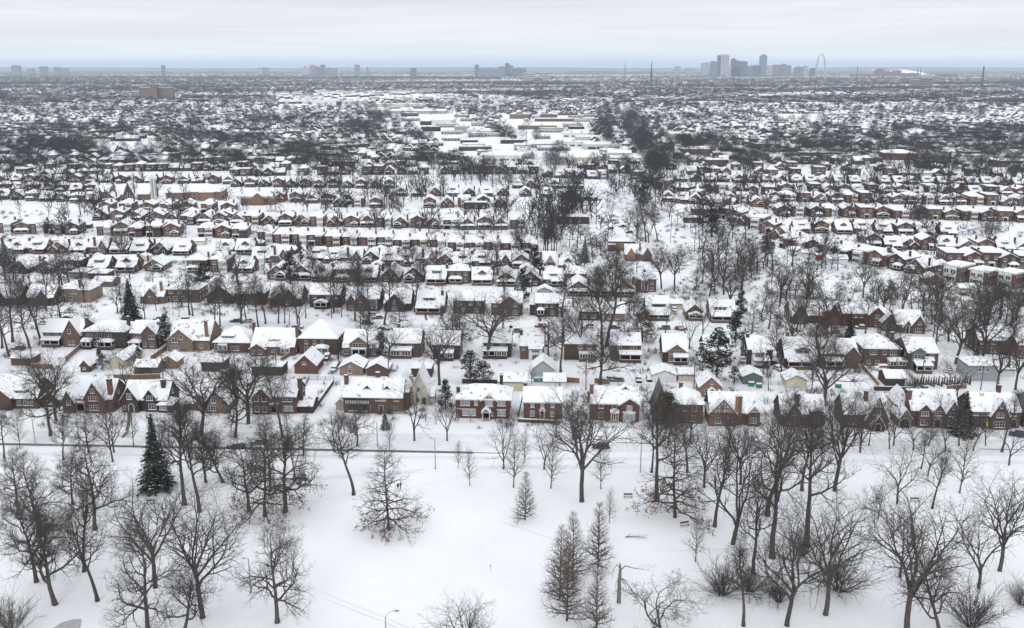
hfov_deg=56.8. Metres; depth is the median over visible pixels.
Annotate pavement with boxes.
[0,452,1023,463]
[0,521,7,530]
[54,619,80,627]
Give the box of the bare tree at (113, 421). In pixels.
[84,394,143,452]
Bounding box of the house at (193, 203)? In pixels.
[178,198,197,211]
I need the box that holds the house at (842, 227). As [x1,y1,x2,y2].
[831,219,852,234]
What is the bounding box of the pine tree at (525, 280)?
[512,268,532,300]
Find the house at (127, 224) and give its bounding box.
[113,217,135,235]
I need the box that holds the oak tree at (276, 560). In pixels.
[224,516,313,623]
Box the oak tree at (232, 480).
[210,428,277,510]
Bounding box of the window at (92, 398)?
[88,396,97,401]
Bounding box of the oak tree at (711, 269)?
[700,254,728,296]
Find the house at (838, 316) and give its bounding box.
[818,301,841,324]
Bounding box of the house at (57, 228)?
[48,216,71,233]
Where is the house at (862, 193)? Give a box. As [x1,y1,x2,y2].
[855,190,872,202]
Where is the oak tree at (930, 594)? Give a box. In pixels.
[888,541,981,627]
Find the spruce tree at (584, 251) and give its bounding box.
[579,237,591,262]
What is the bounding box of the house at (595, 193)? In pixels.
[583,190,597,200]
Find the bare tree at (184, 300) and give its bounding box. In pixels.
[163,280,199,315]
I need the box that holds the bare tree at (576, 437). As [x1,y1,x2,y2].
[529,373,660,502]
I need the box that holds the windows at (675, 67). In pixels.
[674,67,680,75]
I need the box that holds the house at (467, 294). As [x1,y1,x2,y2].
[452,289,486,313]
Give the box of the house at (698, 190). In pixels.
[689,188,705,196]
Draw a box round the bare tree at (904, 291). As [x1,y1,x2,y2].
[878,251,926,308]
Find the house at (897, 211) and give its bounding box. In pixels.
[887,205,909,219]
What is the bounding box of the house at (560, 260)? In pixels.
[558,253,577,267]
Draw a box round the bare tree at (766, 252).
[753,235,780,268]
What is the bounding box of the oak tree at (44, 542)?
[0,485,115,605]
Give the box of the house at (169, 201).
[159,198,178,210]
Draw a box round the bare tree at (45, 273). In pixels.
[30,264,67,308]
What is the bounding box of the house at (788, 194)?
[779,190,796,201]
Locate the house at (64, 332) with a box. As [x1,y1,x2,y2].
[39,314,94,347]
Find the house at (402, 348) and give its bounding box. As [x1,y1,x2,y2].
[390,322,425,358]
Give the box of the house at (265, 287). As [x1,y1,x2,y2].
[235,283,270,304]
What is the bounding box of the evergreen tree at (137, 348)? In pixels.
[131,346,144,360]
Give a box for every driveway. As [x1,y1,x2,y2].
[306,366,322,384]
[330,352,346,367]
[507,393,519,431]
[561,390,579,428]
[640,390,651,439]
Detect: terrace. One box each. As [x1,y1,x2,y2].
[509,113,529,118]
[540,113,556,117]
[679,147,710,156]
[688,101,723,103]
[761,152,798,159]
[796,150,841,160]
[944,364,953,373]
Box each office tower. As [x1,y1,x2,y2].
[674,66,680,75]
[685,68,694,75]
[701,62,708,75]
[709,61,716,75]
[717,55,720,75]
[719,54,728,75]
[728,67,739,75]
[730,58,736,76]
[734,60,740,76]
[740,61,747,76]
[747,65,752,76]
[751,65,760,76]
[759,54,767,76]
[766,65,774,76]
[772,64,779,76]
[780,64,786,75]
[786,65,791,75]
[794,66,802,76]
[802,65,807,75]
[809,68,814,75]
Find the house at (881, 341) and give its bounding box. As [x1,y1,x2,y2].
[851,331,907,368]
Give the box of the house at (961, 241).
[955,236,976,248]
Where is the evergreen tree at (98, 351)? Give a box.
[96,348,102,362]
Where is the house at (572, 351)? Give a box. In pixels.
[563,330,596,361]
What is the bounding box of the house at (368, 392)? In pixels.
[334,370,413,413]
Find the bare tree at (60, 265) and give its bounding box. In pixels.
[43,249,74,284]
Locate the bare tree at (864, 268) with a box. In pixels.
[844,251,886,296]
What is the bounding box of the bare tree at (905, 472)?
[863,426,937,504]
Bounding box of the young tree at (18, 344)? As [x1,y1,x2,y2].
[11,334,29,367]
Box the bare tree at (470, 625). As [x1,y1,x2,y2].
[413,588,495,627]
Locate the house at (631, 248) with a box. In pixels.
[623,243,652,260]
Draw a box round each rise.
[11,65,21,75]
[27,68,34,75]
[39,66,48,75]
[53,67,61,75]
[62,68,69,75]
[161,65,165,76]
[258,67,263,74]
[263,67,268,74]
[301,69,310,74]
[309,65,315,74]
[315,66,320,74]
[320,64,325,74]
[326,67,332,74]
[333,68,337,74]
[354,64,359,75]
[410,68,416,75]
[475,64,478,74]
[479,68,497,75]
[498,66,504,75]
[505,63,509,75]
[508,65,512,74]
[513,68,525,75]
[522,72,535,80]
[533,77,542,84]
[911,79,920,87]
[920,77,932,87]
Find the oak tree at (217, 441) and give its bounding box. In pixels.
[181,422,244,482]
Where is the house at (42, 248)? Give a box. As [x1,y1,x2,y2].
[26,237,53,253]
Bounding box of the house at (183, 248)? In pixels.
[172,239,196,255]
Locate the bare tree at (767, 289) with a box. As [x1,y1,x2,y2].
[752,279,776,313]
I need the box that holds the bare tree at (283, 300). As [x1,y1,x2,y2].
[272,284,297,322]
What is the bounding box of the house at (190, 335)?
[166,319,221,351]
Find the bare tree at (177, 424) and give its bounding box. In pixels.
[157,404,194,451]
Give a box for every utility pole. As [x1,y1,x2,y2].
[157,354,164,378]
[327,290,333,318]
[582,356,589,389]
[693,361,698,387]
[920,356,927,384]
[980,365,985,389]
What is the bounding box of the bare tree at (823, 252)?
[803,229,843,268]
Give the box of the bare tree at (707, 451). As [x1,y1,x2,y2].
[680,416,739,487]
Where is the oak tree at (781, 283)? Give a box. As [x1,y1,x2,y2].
[770,268,795,306]
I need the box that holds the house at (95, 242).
[87,236,112,253]
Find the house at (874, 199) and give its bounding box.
[872,193,888,203]
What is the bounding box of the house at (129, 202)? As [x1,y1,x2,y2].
[118,198,138,210]
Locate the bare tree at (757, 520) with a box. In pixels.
[729,474,791,573]
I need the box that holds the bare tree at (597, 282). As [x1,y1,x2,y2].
[576,264,627,356]
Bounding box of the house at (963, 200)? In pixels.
[947,192,966,204]
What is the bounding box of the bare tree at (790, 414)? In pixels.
[736,384,840,516]
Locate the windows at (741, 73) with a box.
[740,64,746,74]
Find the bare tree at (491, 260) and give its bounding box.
[470,233,512,273]
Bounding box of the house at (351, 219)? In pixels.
[343,211,360,227]
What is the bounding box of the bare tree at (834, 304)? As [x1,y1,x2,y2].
[817,292,849,334]
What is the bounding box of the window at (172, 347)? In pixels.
[171,346,178,349]
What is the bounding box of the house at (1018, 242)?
[1013,236,1023,249]
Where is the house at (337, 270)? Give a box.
[332,260,357,282]
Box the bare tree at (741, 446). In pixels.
[706,412,766,484]
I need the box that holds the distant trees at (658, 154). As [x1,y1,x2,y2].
[0,70,1023,429]
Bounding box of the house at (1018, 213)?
[1008,206,1023,222]
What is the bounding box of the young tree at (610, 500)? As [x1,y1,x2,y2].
[603,487,617,522]
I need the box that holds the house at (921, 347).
[895,337,939,373]
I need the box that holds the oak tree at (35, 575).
[0,485,73,590]
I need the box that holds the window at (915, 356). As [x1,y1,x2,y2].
[914,355,924,358]
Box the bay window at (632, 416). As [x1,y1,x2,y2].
[622,411,635,422]
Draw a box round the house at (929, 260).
[904,255,938,274]
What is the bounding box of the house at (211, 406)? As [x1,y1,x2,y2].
[183,380,238,413]
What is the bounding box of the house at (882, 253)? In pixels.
[867,246,898,266]
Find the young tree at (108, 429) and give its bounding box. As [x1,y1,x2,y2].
[82,380,122,461]
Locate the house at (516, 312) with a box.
[490,291,523,315]
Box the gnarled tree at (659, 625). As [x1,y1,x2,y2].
[610,567,716,627]
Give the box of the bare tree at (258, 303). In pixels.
[253,292,267,309]
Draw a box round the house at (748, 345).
[740,332,773,368]
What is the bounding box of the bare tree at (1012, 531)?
[953,463,1023,571]
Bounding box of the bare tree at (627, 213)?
[614,202,637,228]
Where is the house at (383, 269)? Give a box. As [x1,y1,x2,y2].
[380,261,403,282]
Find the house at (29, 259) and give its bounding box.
[9,255,38,273]
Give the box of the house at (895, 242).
[881,235,902,250]
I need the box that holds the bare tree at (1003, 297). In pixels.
[992,278,1010,319]
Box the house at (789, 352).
[776,330,817,369]
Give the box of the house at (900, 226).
[890,218,914,235]
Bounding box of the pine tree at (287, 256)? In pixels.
[279,250,298,283]
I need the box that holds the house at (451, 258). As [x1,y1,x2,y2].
[435,249,453,264]
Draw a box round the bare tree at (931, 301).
[922,287,941,323]
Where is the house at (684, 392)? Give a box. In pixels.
[650,378,704,423]
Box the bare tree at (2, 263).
[0,239,32,278]
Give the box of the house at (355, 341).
[342,329,384,357]
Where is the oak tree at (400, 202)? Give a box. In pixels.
[388,195,403,213]
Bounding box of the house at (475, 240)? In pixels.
[465,235,483,250]
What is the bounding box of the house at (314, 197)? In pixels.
[305,192,319,203]
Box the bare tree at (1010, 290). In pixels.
[985,270,1023,320]
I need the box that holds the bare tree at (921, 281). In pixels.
[895,258,957,310]
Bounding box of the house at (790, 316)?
[784,300,818,323]
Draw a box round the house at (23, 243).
[7,238,27,253]
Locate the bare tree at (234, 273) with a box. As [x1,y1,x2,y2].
[221,255,265,283]
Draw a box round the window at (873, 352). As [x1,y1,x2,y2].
[870,350,876,354]
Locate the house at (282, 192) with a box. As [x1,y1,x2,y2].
[275,188,287,201]
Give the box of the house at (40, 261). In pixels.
[34,255,62,273]
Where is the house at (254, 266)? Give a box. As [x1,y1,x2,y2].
[234,255,258,273]
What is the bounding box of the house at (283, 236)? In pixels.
[272,227,294,244]
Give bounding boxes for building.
[758,94,778,96]
[824,113,857,117]
[849,73,873,76]
[870,88,901,90]
[875,69,884,75]
[879,149,918,159]
[884,71,893,76]
[892,70,901,75]
[935,73,957,76]
[956,149,980,153]
[988,158,1023,166]
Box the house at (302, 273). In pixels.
[290,259,314,280]
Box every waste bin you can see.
[748,381,754,385]
[756,383,762,387]
[835,383,841,387]
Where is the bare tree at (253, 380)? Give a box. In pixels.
[188,334,293,423]
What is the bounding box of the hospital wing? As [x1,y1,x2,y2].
[131,90,139,99]
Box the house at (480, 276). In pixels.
[471,264,493,285]
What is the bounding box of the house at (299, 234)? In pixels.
[290,227,310,244]
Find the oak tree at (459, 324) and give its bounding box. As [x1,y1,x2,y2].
[443,292,475,343]
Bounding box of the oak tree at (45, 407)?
[6,353,89,435]
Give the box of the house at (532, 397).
[522,381,562,418]
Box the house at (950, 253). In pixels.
[935,247,963,261]
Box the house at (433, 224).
[424,214,441,228]
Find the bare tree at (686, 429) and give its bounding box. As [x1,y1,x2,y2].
[671,410,707,472]
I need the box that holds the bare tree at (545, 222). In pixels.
[533,206,562,240]
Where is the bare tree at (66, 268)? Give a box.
[44,233,90,282]
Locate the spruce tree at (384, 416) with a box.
[379,410,389,430]
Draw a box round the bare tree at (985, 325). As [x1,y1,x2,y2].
[955,283,1023,355]
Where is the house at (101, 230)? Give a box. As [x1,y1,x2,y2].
[95,220,119,235]
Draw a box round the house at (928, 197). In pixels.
[918,193,935,204]
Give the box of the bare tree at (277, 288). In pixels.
[263,278,288,322]
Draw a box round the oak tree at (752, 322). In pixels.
[737,301,765,334]
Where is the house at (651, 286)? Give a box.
[634,268,657,292]
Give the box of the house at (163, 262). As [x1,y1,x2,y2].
[143,253,172,271]
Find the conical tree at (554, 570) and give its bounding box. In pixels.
[537,523,581,600]
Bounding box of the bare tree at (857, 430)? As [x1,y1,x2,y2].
[797,386,892,491]
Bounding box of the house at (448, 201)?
[440,195,454,207]
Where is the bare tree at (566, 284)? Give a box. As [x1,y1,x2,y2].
[548,274,582,316]
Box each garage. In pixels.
[8,351,41,365]
[51,236,66,242]
[68,267,94,277]
[79,355,96,371]
[86,221,92,228]
[87,268,114,278]
[92,276,120,286]
[108,344,142,368]
[133,359,164,373]
[140,252,151,261]
[163,350,184,368]
[193,237,206,244]
[200,356,229,371]
[251,360,287,375]
[254,254,265,262]
[293,345,324,373]
[338,354,368,375]
[365,356,392,375]
[370,259,384,269]
[411,362,433,376]
[440,246,452,252]
[460,248,472,251]
[497,372,527,390]
[519,263,530,271]
[531,352,554,377]
[536,283,551,292]
[542,372,566,388]
[633,293,644,307]
[649,363,677,382]
[670,299,683,309]
[675,367,693,380]
[695,368,723,396]
[738,365,764,383]
[780,367,808,387]
[785,246,799,254]
[799,249,815,257]
[812,253,826,259]
[824,254,848,263]
[877,369,905,385]
[918,271,944,284]
[936,259,945,268]
[953,283,974,293]
[956,356,999,380]
[971,285,992,295]
[995,361,1015,376]
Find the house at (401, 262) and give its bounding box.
[397,249,415,266]
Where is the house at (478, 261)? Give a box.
[472,250,490,266]
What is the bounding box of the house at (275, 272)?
[266,260,295,280]
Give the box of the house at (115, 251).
[109,236,133,254]
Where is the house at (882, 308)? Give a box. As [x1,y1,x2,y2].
[878,305,893,329]
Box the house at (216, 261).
[209,250,236,272]
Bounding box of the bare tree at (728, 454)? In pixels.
[691,433,743,527]
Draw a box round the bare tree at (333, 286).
[311,263,352,311]
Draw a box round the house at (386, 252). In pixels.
[379,247,399,264]
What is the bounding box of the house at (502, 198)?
[493,195,507,207]
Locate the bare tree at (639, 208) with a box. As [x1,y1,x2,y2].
[632,194,655,241]
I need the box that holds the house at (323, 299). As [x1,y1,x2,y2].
[309,283,345,308]
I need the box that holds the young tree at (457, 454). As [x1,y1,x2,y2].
[451,440,462,467]
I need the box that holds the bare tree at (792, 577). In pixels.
[737,482,848,626]
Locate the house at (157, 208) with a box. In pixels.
[145,207,159,221]
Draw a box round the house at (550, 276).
[542,266,563,286]
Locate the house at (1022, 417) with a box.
[1017,392,1023,426]
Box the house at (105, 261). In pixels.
[87,253,116,268]
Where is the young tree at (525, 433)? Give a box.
[518,427,532,462]
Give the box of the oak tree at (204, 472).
[183,423,227,482]
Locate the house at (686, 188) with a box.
[680,185,695,191]
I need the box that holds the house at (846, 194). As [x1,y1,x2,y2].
[840,190,857,203]
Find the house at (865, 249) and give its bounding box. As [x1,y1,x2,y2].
[851,245,882,264]
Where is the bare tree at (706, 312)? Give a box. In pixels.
[681,289,724,333]
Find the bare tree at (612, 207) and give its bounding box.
[602,197,619,218]
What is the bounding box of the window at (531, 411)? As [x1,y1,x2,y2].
[530,410,534,416]
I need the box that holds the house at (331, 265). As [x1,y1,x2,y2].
[311,262,334,281]
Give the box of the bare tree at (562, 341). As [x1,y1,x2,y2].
[545,305,583,372]
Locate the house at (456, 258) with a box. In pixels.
[453,250,471,264]
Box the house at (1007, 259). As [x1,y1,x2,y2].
[995,247,1019,268]
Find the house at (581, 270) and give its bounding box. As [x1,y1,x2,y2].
[563,263,587,286]
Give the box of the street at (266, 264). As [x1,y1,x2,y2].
[16,258,511,268]
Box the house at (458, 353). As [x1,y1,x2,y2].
[432,330,463,360]
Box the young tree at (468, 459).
[462,447,478,485]
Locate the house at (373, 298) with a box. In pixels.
[345,286,384,310]
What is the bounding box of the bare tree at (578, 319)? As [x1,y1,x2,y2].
[559,297,604,340]
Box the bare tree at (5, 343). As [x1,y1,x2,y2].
[0,298,26,357]
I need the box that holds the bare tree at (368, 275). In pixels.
[352,271,377,311]
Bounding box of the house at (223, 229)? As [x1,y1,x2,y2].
[214,221,233,237]
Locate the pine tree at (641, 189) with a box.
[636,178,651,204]
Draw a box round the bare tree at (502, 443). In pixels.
[481,411,524,466]
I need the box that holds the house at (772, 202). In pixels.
[763,195,778,209]
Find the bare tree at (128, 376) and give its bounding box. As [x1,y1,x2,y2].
[105,341,149,384]
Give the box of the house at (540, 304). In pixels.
[529,291,559,316]
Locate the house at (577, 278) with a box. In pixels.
[566,274,589,296]
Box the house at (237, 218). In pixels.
[229,211,245,223]
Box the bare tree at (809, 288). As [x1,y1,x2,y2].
[794,281,821,327]
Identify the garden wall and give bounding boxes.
[462,378,496,383]
[874,386,913,390]
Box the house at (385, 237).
[377,229,394,247]
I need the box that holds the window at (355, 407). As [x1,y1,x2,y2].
[348,405,357,410]
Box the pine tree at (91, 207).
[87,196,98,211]
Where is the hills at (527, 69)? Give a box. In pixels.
[0,67,1023,70]
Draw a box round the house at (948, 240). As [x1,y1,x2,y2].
[934,235,956,246]
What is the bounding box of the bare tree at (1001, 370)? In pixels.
[979,325,1023,389]
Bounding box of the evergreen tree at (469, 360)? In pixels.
[458,349,483,378]
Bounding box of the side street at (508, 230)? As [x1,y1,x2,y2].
[496,208,520,235]
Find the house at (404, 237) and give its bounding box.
[393,232,411,250]
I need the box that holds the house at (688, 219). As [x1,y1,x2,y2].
[683,215,701,222]
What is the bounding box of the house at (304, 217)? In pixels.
[294,211,309,225]
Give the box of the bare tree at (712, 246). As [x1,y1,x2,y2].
[691,232,731,268]
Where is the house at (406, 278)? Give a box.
[403,261,426,283]
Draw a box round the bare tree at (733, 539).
[673,386,796,544]
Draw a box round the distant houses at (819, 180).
[0,75,1023,213]
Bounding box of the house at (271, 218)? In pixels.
[261,212,278,225]
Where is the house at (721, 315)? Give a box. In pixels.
[706,299,735,322]
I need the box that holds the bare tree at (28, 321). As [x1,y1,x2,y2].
[12,291,59,328]
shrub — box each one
[0,583,44,627]
[103,351,135,359]
[678,547,771,603]
[724,559,778,597]
[753,566,808,608]
[781,529,818,557]
[786,533,891,605]
[895,371,935,388]
[916,573,1022,627]
[1003,570,1023,605]
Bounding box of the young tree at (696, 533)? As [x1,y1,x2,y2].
[681,512,709,561]
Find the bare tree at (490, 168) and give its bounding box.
[480,152,502,183]
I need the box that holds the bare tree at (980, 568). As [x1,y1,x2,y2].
[912,485,1023,588]
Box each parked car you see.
[11,344,25,349]
[226,441,245,448]
[229,317,239,321]
[242,317,253,322]
[250,437,267,443]
[323,352,330,360]
[330,365,337,371]
[372,314,383,318]
[377,325,389,330]
[391,364,397,370]
[513,327,520,332]
[592,441,609,448]
[602,375,614,380]
[610,375,623,381]
[635,375,641,382]
[646,374,652,381]
[658,324,670,329]
[740,356,745,362]
[772,364,784,370]
[855,324,867,328]
[873,364,888,369]
[1009,430,1023,437]
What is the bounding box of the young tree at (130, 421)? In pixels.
[121,402,140,445]
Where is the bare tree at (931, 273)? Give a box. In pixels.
[909,256,954,297]
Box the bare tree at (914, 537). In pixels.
[833,469,1000,627]
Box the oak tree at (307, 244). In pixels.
[304,241,313,259]
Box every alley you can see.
[0,369,1020,394]
[13,283,667,294]
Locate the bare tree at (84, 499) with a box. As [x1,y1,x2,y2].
[51,473,104,572]
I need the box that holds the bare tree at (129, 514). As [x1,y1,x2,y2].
[94,469,213,588]
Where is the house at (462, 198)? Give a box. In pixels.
[457,194,470,207]
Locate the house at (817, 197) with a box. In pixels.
[810,191,827,202]
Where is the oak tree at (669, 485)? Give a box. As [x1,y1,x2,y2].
[625,414,714,535]
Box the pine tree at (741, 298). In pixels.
[735,290,748,314]
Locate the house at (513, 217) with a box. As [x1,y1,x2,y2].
[509,214,524,229]
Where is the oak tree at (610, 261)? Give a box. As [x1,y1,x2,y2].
[601,249,626,279]
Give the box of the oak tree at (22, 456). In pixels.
[0,442,43,503]
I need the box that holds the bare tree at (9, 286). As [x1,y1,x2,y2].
[0,266,28,342]
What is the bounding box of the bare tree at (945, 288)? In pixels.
[920,269,967,304]
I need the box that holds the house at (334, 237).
[324,229,343,246]
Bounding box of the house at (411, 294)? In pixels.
[383,288,414,311]
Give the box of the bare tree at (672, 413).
[659,402,680,445]
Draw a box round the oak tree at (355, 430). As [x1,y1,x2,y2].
[340,401,375,444]
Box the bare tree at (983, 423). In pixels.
[967,414,997,450]
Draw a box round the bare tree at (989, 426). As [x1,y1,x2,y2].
[975,405,1004,445]
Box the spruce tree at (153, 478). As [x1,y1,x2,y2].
[136,414,178,496]
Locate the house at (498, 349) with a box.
[482,325,513,358]
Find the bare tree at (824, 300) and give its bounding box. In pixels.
[803,293,842,332]
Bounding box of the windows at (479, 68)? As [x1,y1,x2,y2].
[479,68,497,75]
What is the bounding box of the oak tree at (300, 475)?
[237,403,327,512]
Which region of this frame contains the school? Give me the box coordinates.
[165,183,227,200]
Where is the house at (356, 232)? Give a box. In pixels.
[342,229,359,245]
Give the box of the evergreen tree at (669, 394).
[658,390,681,426]
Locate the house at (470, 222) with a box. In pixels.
[459,215,475,229]
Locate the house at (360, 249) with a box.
[340,246,365,261]
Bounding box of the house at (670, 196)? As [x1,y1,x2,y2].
[662,190,674,201]
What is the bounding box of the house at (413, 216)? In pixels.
[410,212,424,227]
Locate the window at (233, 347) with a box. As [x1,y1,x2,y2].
[231,346,238,350]
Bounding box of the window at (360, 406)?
[358,405,367,410]
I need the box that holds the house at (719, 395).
[704,389,760,426]
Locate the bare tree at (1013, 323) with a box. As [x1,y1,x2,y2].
[982,307,1023,367]
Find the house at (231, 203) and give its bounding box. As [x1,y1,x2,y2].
[220,199,237,210]
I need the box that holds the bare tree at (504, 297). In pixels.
[495,286,514,327]
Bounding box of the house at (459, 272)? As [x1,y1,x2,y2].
[447,261,471,284]
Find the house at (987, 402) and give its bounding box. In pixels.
[956,383,1021,429]
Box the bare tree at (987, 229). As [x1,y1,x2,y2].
[971,219,1001,241]
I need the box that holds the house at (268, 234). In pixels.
[256,224,277,243]
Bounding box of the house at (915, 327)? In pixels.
[890,309,926,333]
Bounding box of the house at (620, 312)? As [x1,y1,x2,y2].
[603,302,625,321]
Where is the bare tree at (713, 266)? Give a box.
[695,249,734,292]
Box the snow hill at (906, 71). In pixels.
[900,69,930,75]
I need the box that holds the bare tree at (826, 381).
[783,319,897,404]
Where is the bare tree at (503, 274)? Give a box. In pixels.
[487,259,517,290]
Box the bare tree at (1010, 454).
[977,409,1023,465]
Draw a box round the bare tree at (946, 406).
[929,386,971,428]
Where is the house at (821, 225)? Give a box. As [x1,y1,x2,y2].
[810,217,828,233]
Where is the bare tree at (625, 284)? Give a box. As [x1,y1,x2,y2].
[614,266,637,301]
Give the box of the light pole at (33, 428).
[26,409,35,445]
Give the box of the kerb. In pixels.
[0,430,1023,438]
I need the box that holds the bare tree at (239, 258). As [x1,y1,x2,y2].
[213,240,261,278]
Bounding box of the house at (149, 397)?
[119,379,180,412]
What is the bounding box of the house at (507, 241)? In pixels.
[499,235,518,253]
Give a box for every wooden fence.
[31,363,51,368]
[65,343,83,360]
[113,374,134,379]
[134,373,160,379]
[151,345,166,358]
[281,352,288,360]
[567,377,578,382]
[594,378,609,383]
[862,365,878,385]
[946,384,966,388]
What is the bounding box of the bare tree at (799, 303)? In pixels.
[774,288,817,331]
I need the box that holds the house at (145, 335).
[127,319,169,348]
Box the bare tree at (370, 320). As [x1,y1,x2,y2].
[356,313,383,355]
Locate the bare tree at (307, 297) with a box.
[296,285,315,317]
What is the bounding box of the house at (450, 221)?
[442,214,458,229]
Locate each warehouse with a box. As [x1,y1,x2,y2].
[276,100,364,103]
[369,103,417,106]
[390,109,448,113]
[422,118,455,123]
[434,98,507,100]
[454,125,469,132]
[467,128,490,133]
[480,151,523,161]
[517,146,527,152]
[518,124,556,128]
[535,117,598,121]
[546,140,590,146]
[554,151,568,164]
[562,131,593,137]
[573,154,598,163]
[607,150,631,156]
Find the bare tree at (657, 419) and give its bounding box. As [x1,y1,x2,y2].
[623,384,694,500]
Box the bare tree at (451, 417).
[425,385,468,440]
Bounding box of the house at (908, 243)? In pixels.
[898,234,919,250]
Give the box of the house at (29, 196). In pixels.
[24,188,40,200]
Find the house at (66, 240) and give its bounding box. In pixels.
[48,237,72,253]
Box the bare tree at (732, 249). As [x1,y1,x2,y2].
[722,246,744,278]
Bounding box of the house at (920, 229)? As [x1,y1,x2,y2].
[912,222,935,235]
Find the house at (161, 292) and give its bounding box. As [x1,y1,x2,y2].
[139,280,169,304]
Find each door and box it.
[109,363,123,368]
[139,368,151,373]
[203,365,210,370]
[421,397,426,403]
[514,385,523,390]
[664,376,674,382]
[681,375,690,380]
[874,423,881,430]
[885,379,894,385]
[895,380,904,385]
[899,418,910,427]
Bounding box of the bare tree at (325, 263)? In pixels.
[303,244,344,282]
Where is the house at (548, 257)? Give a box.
[533,251,555,269]
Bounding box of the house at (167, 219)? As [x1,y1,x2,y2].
[164,211,181,220]
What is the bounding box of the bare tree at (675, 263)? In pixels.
[656,243,697,290]
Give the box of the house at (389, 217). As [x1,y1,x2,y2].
[377,211,392,227]
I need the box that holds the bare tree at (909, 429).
[886,405,950,449]
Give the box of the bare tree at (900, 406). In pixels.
[879,390,924,445]
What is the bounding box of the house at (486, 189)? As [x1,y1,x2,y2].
[479,184,492,196]
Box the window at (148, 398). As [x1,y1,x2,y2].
[146,396,152,400]
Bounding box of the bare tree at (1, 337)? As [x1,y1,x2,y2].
[0,288,26,348]
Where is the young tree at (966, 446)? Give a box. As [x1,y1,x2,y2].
[947,428,983,492]
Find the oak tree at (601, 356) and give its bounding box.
[577,318,640,384]
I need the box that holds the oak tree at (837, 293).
[820,279,849,301]
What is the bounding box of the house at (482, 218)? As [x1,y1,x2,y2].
[476,212,491,229]
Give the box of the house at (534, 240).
[520,234,538,253]
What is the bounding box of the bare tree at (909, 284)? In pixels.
[899,266,921,298]
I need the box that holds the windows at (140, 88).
[140,88,174,97]
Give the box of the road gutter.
[0,443,472,453]
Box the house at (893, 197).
[887,192,904,204]
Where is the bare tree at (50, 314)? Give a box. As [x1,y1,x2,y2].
[24,290,69,322]
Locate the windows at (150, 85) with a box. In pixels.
[150,85,158,97]
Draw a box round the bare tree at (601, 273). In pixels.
[584,261,613,297]
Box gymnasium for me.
[240,191,278,205]
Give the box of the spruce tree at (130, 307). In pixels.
[118,278,144,320]
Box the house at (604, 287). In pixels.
[590,274,610,297]
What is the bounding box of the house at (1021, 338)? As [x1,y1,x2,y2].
[1012,331,1023,358]
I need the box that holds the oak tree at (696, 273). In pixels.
[683,263,707,288]
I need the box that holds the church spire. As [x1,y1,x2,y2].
[650,63,652,85]
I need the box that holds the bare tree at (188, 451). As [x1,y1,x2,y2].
[152,398,222,512]
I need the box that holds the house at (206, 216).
[196,210,213,224]
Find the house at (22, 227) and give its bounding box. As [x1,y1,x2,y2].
[13,218,34,233]
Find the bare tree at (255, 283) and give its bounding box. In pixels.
[247,274,278,323]
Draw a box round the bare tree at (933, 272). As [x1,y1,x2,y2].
[899,255,971,310]
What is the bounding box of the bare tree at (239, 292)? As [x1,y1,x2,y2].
[231,279,251,318]
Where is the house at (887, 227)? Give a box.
[871,219,892,235]
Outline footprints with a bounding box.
[131,519,285,625]
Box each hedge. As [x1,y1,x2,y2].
[316,379,333,408]
[518,418,553,423]
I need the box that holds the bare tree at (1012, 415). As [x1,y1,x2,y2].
[994,388,1023,451]
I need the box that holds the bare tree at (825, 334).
[792,312,851,366]
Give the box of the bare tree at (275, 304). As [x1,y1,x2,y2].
[266,287,287,313]
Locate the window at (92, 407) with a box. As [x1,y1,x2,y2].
[89,405,98,410]
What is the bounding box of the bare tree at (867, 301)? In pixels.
[854,288,878,332]
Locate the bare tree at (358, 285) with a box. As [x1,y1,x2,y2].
[341,269,369,317]
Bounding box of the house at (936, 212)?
[921,205,942,219]
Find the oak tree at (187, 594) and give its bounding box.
[151,552,227,627]
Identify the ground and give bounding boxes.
[0,71,1023,627]
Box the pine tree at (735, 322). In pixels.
[726,309,745,342]
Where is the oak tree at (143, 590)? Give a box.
[95,516,194,627]
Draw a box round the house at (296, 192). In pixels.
[289,189,303,202]
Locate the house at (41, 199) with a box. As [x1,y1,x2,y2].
[39,190,57,201]
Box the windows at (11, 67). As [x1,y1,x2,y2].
[11,67,21,75]
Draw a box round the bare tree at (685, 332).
[674,305,706,347]
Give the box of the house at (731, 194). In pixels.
[723,191,735,198]
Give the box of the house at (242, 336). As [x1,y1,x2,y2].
[212,321,255,352]
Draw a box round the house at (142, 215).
[129,208,146,220]
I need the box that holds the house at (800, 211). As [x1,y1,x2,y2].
[788,203,806,216]
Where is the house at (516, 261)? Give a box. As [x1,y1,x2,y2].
[511,250,531,268]
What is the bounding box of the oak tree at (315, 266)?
[306,253,328,282]
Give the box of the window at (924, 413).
[921,411,928,416]
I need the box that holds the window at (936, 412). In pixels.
[935,411,942,415]
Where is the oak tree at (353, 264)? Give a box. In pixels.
[342,254,367,276]
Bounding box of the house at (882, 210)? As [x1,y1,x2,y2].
[871,202,889,218]
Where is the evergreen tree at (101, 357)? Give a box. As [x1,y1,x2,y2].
[94,352,109,369]
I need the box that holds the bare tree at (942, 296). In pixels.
[932,279,956,308]
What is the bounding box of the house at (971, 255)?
[958,246,984,265]
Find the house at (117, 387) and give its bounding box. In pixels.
[60,375,125,412]
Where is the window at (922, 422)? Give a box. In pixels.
[920,420,927,425]
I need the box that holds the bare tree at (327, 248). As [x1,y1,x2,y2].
[321,243,343,262]
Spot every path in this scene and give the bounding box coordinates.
[121,413,130,437]
[128,465,1023,503]
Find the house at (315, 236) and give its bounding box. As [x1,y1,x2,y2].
[307,227,326,245]
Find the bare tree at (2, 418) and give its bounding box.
[0,404,12,458]
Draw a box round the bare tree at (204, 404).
[142,340,257,433]
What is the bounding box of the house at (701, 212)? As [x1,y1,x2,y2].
[691,207,717,216]
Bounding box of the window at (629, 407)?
[626,405,631,410]

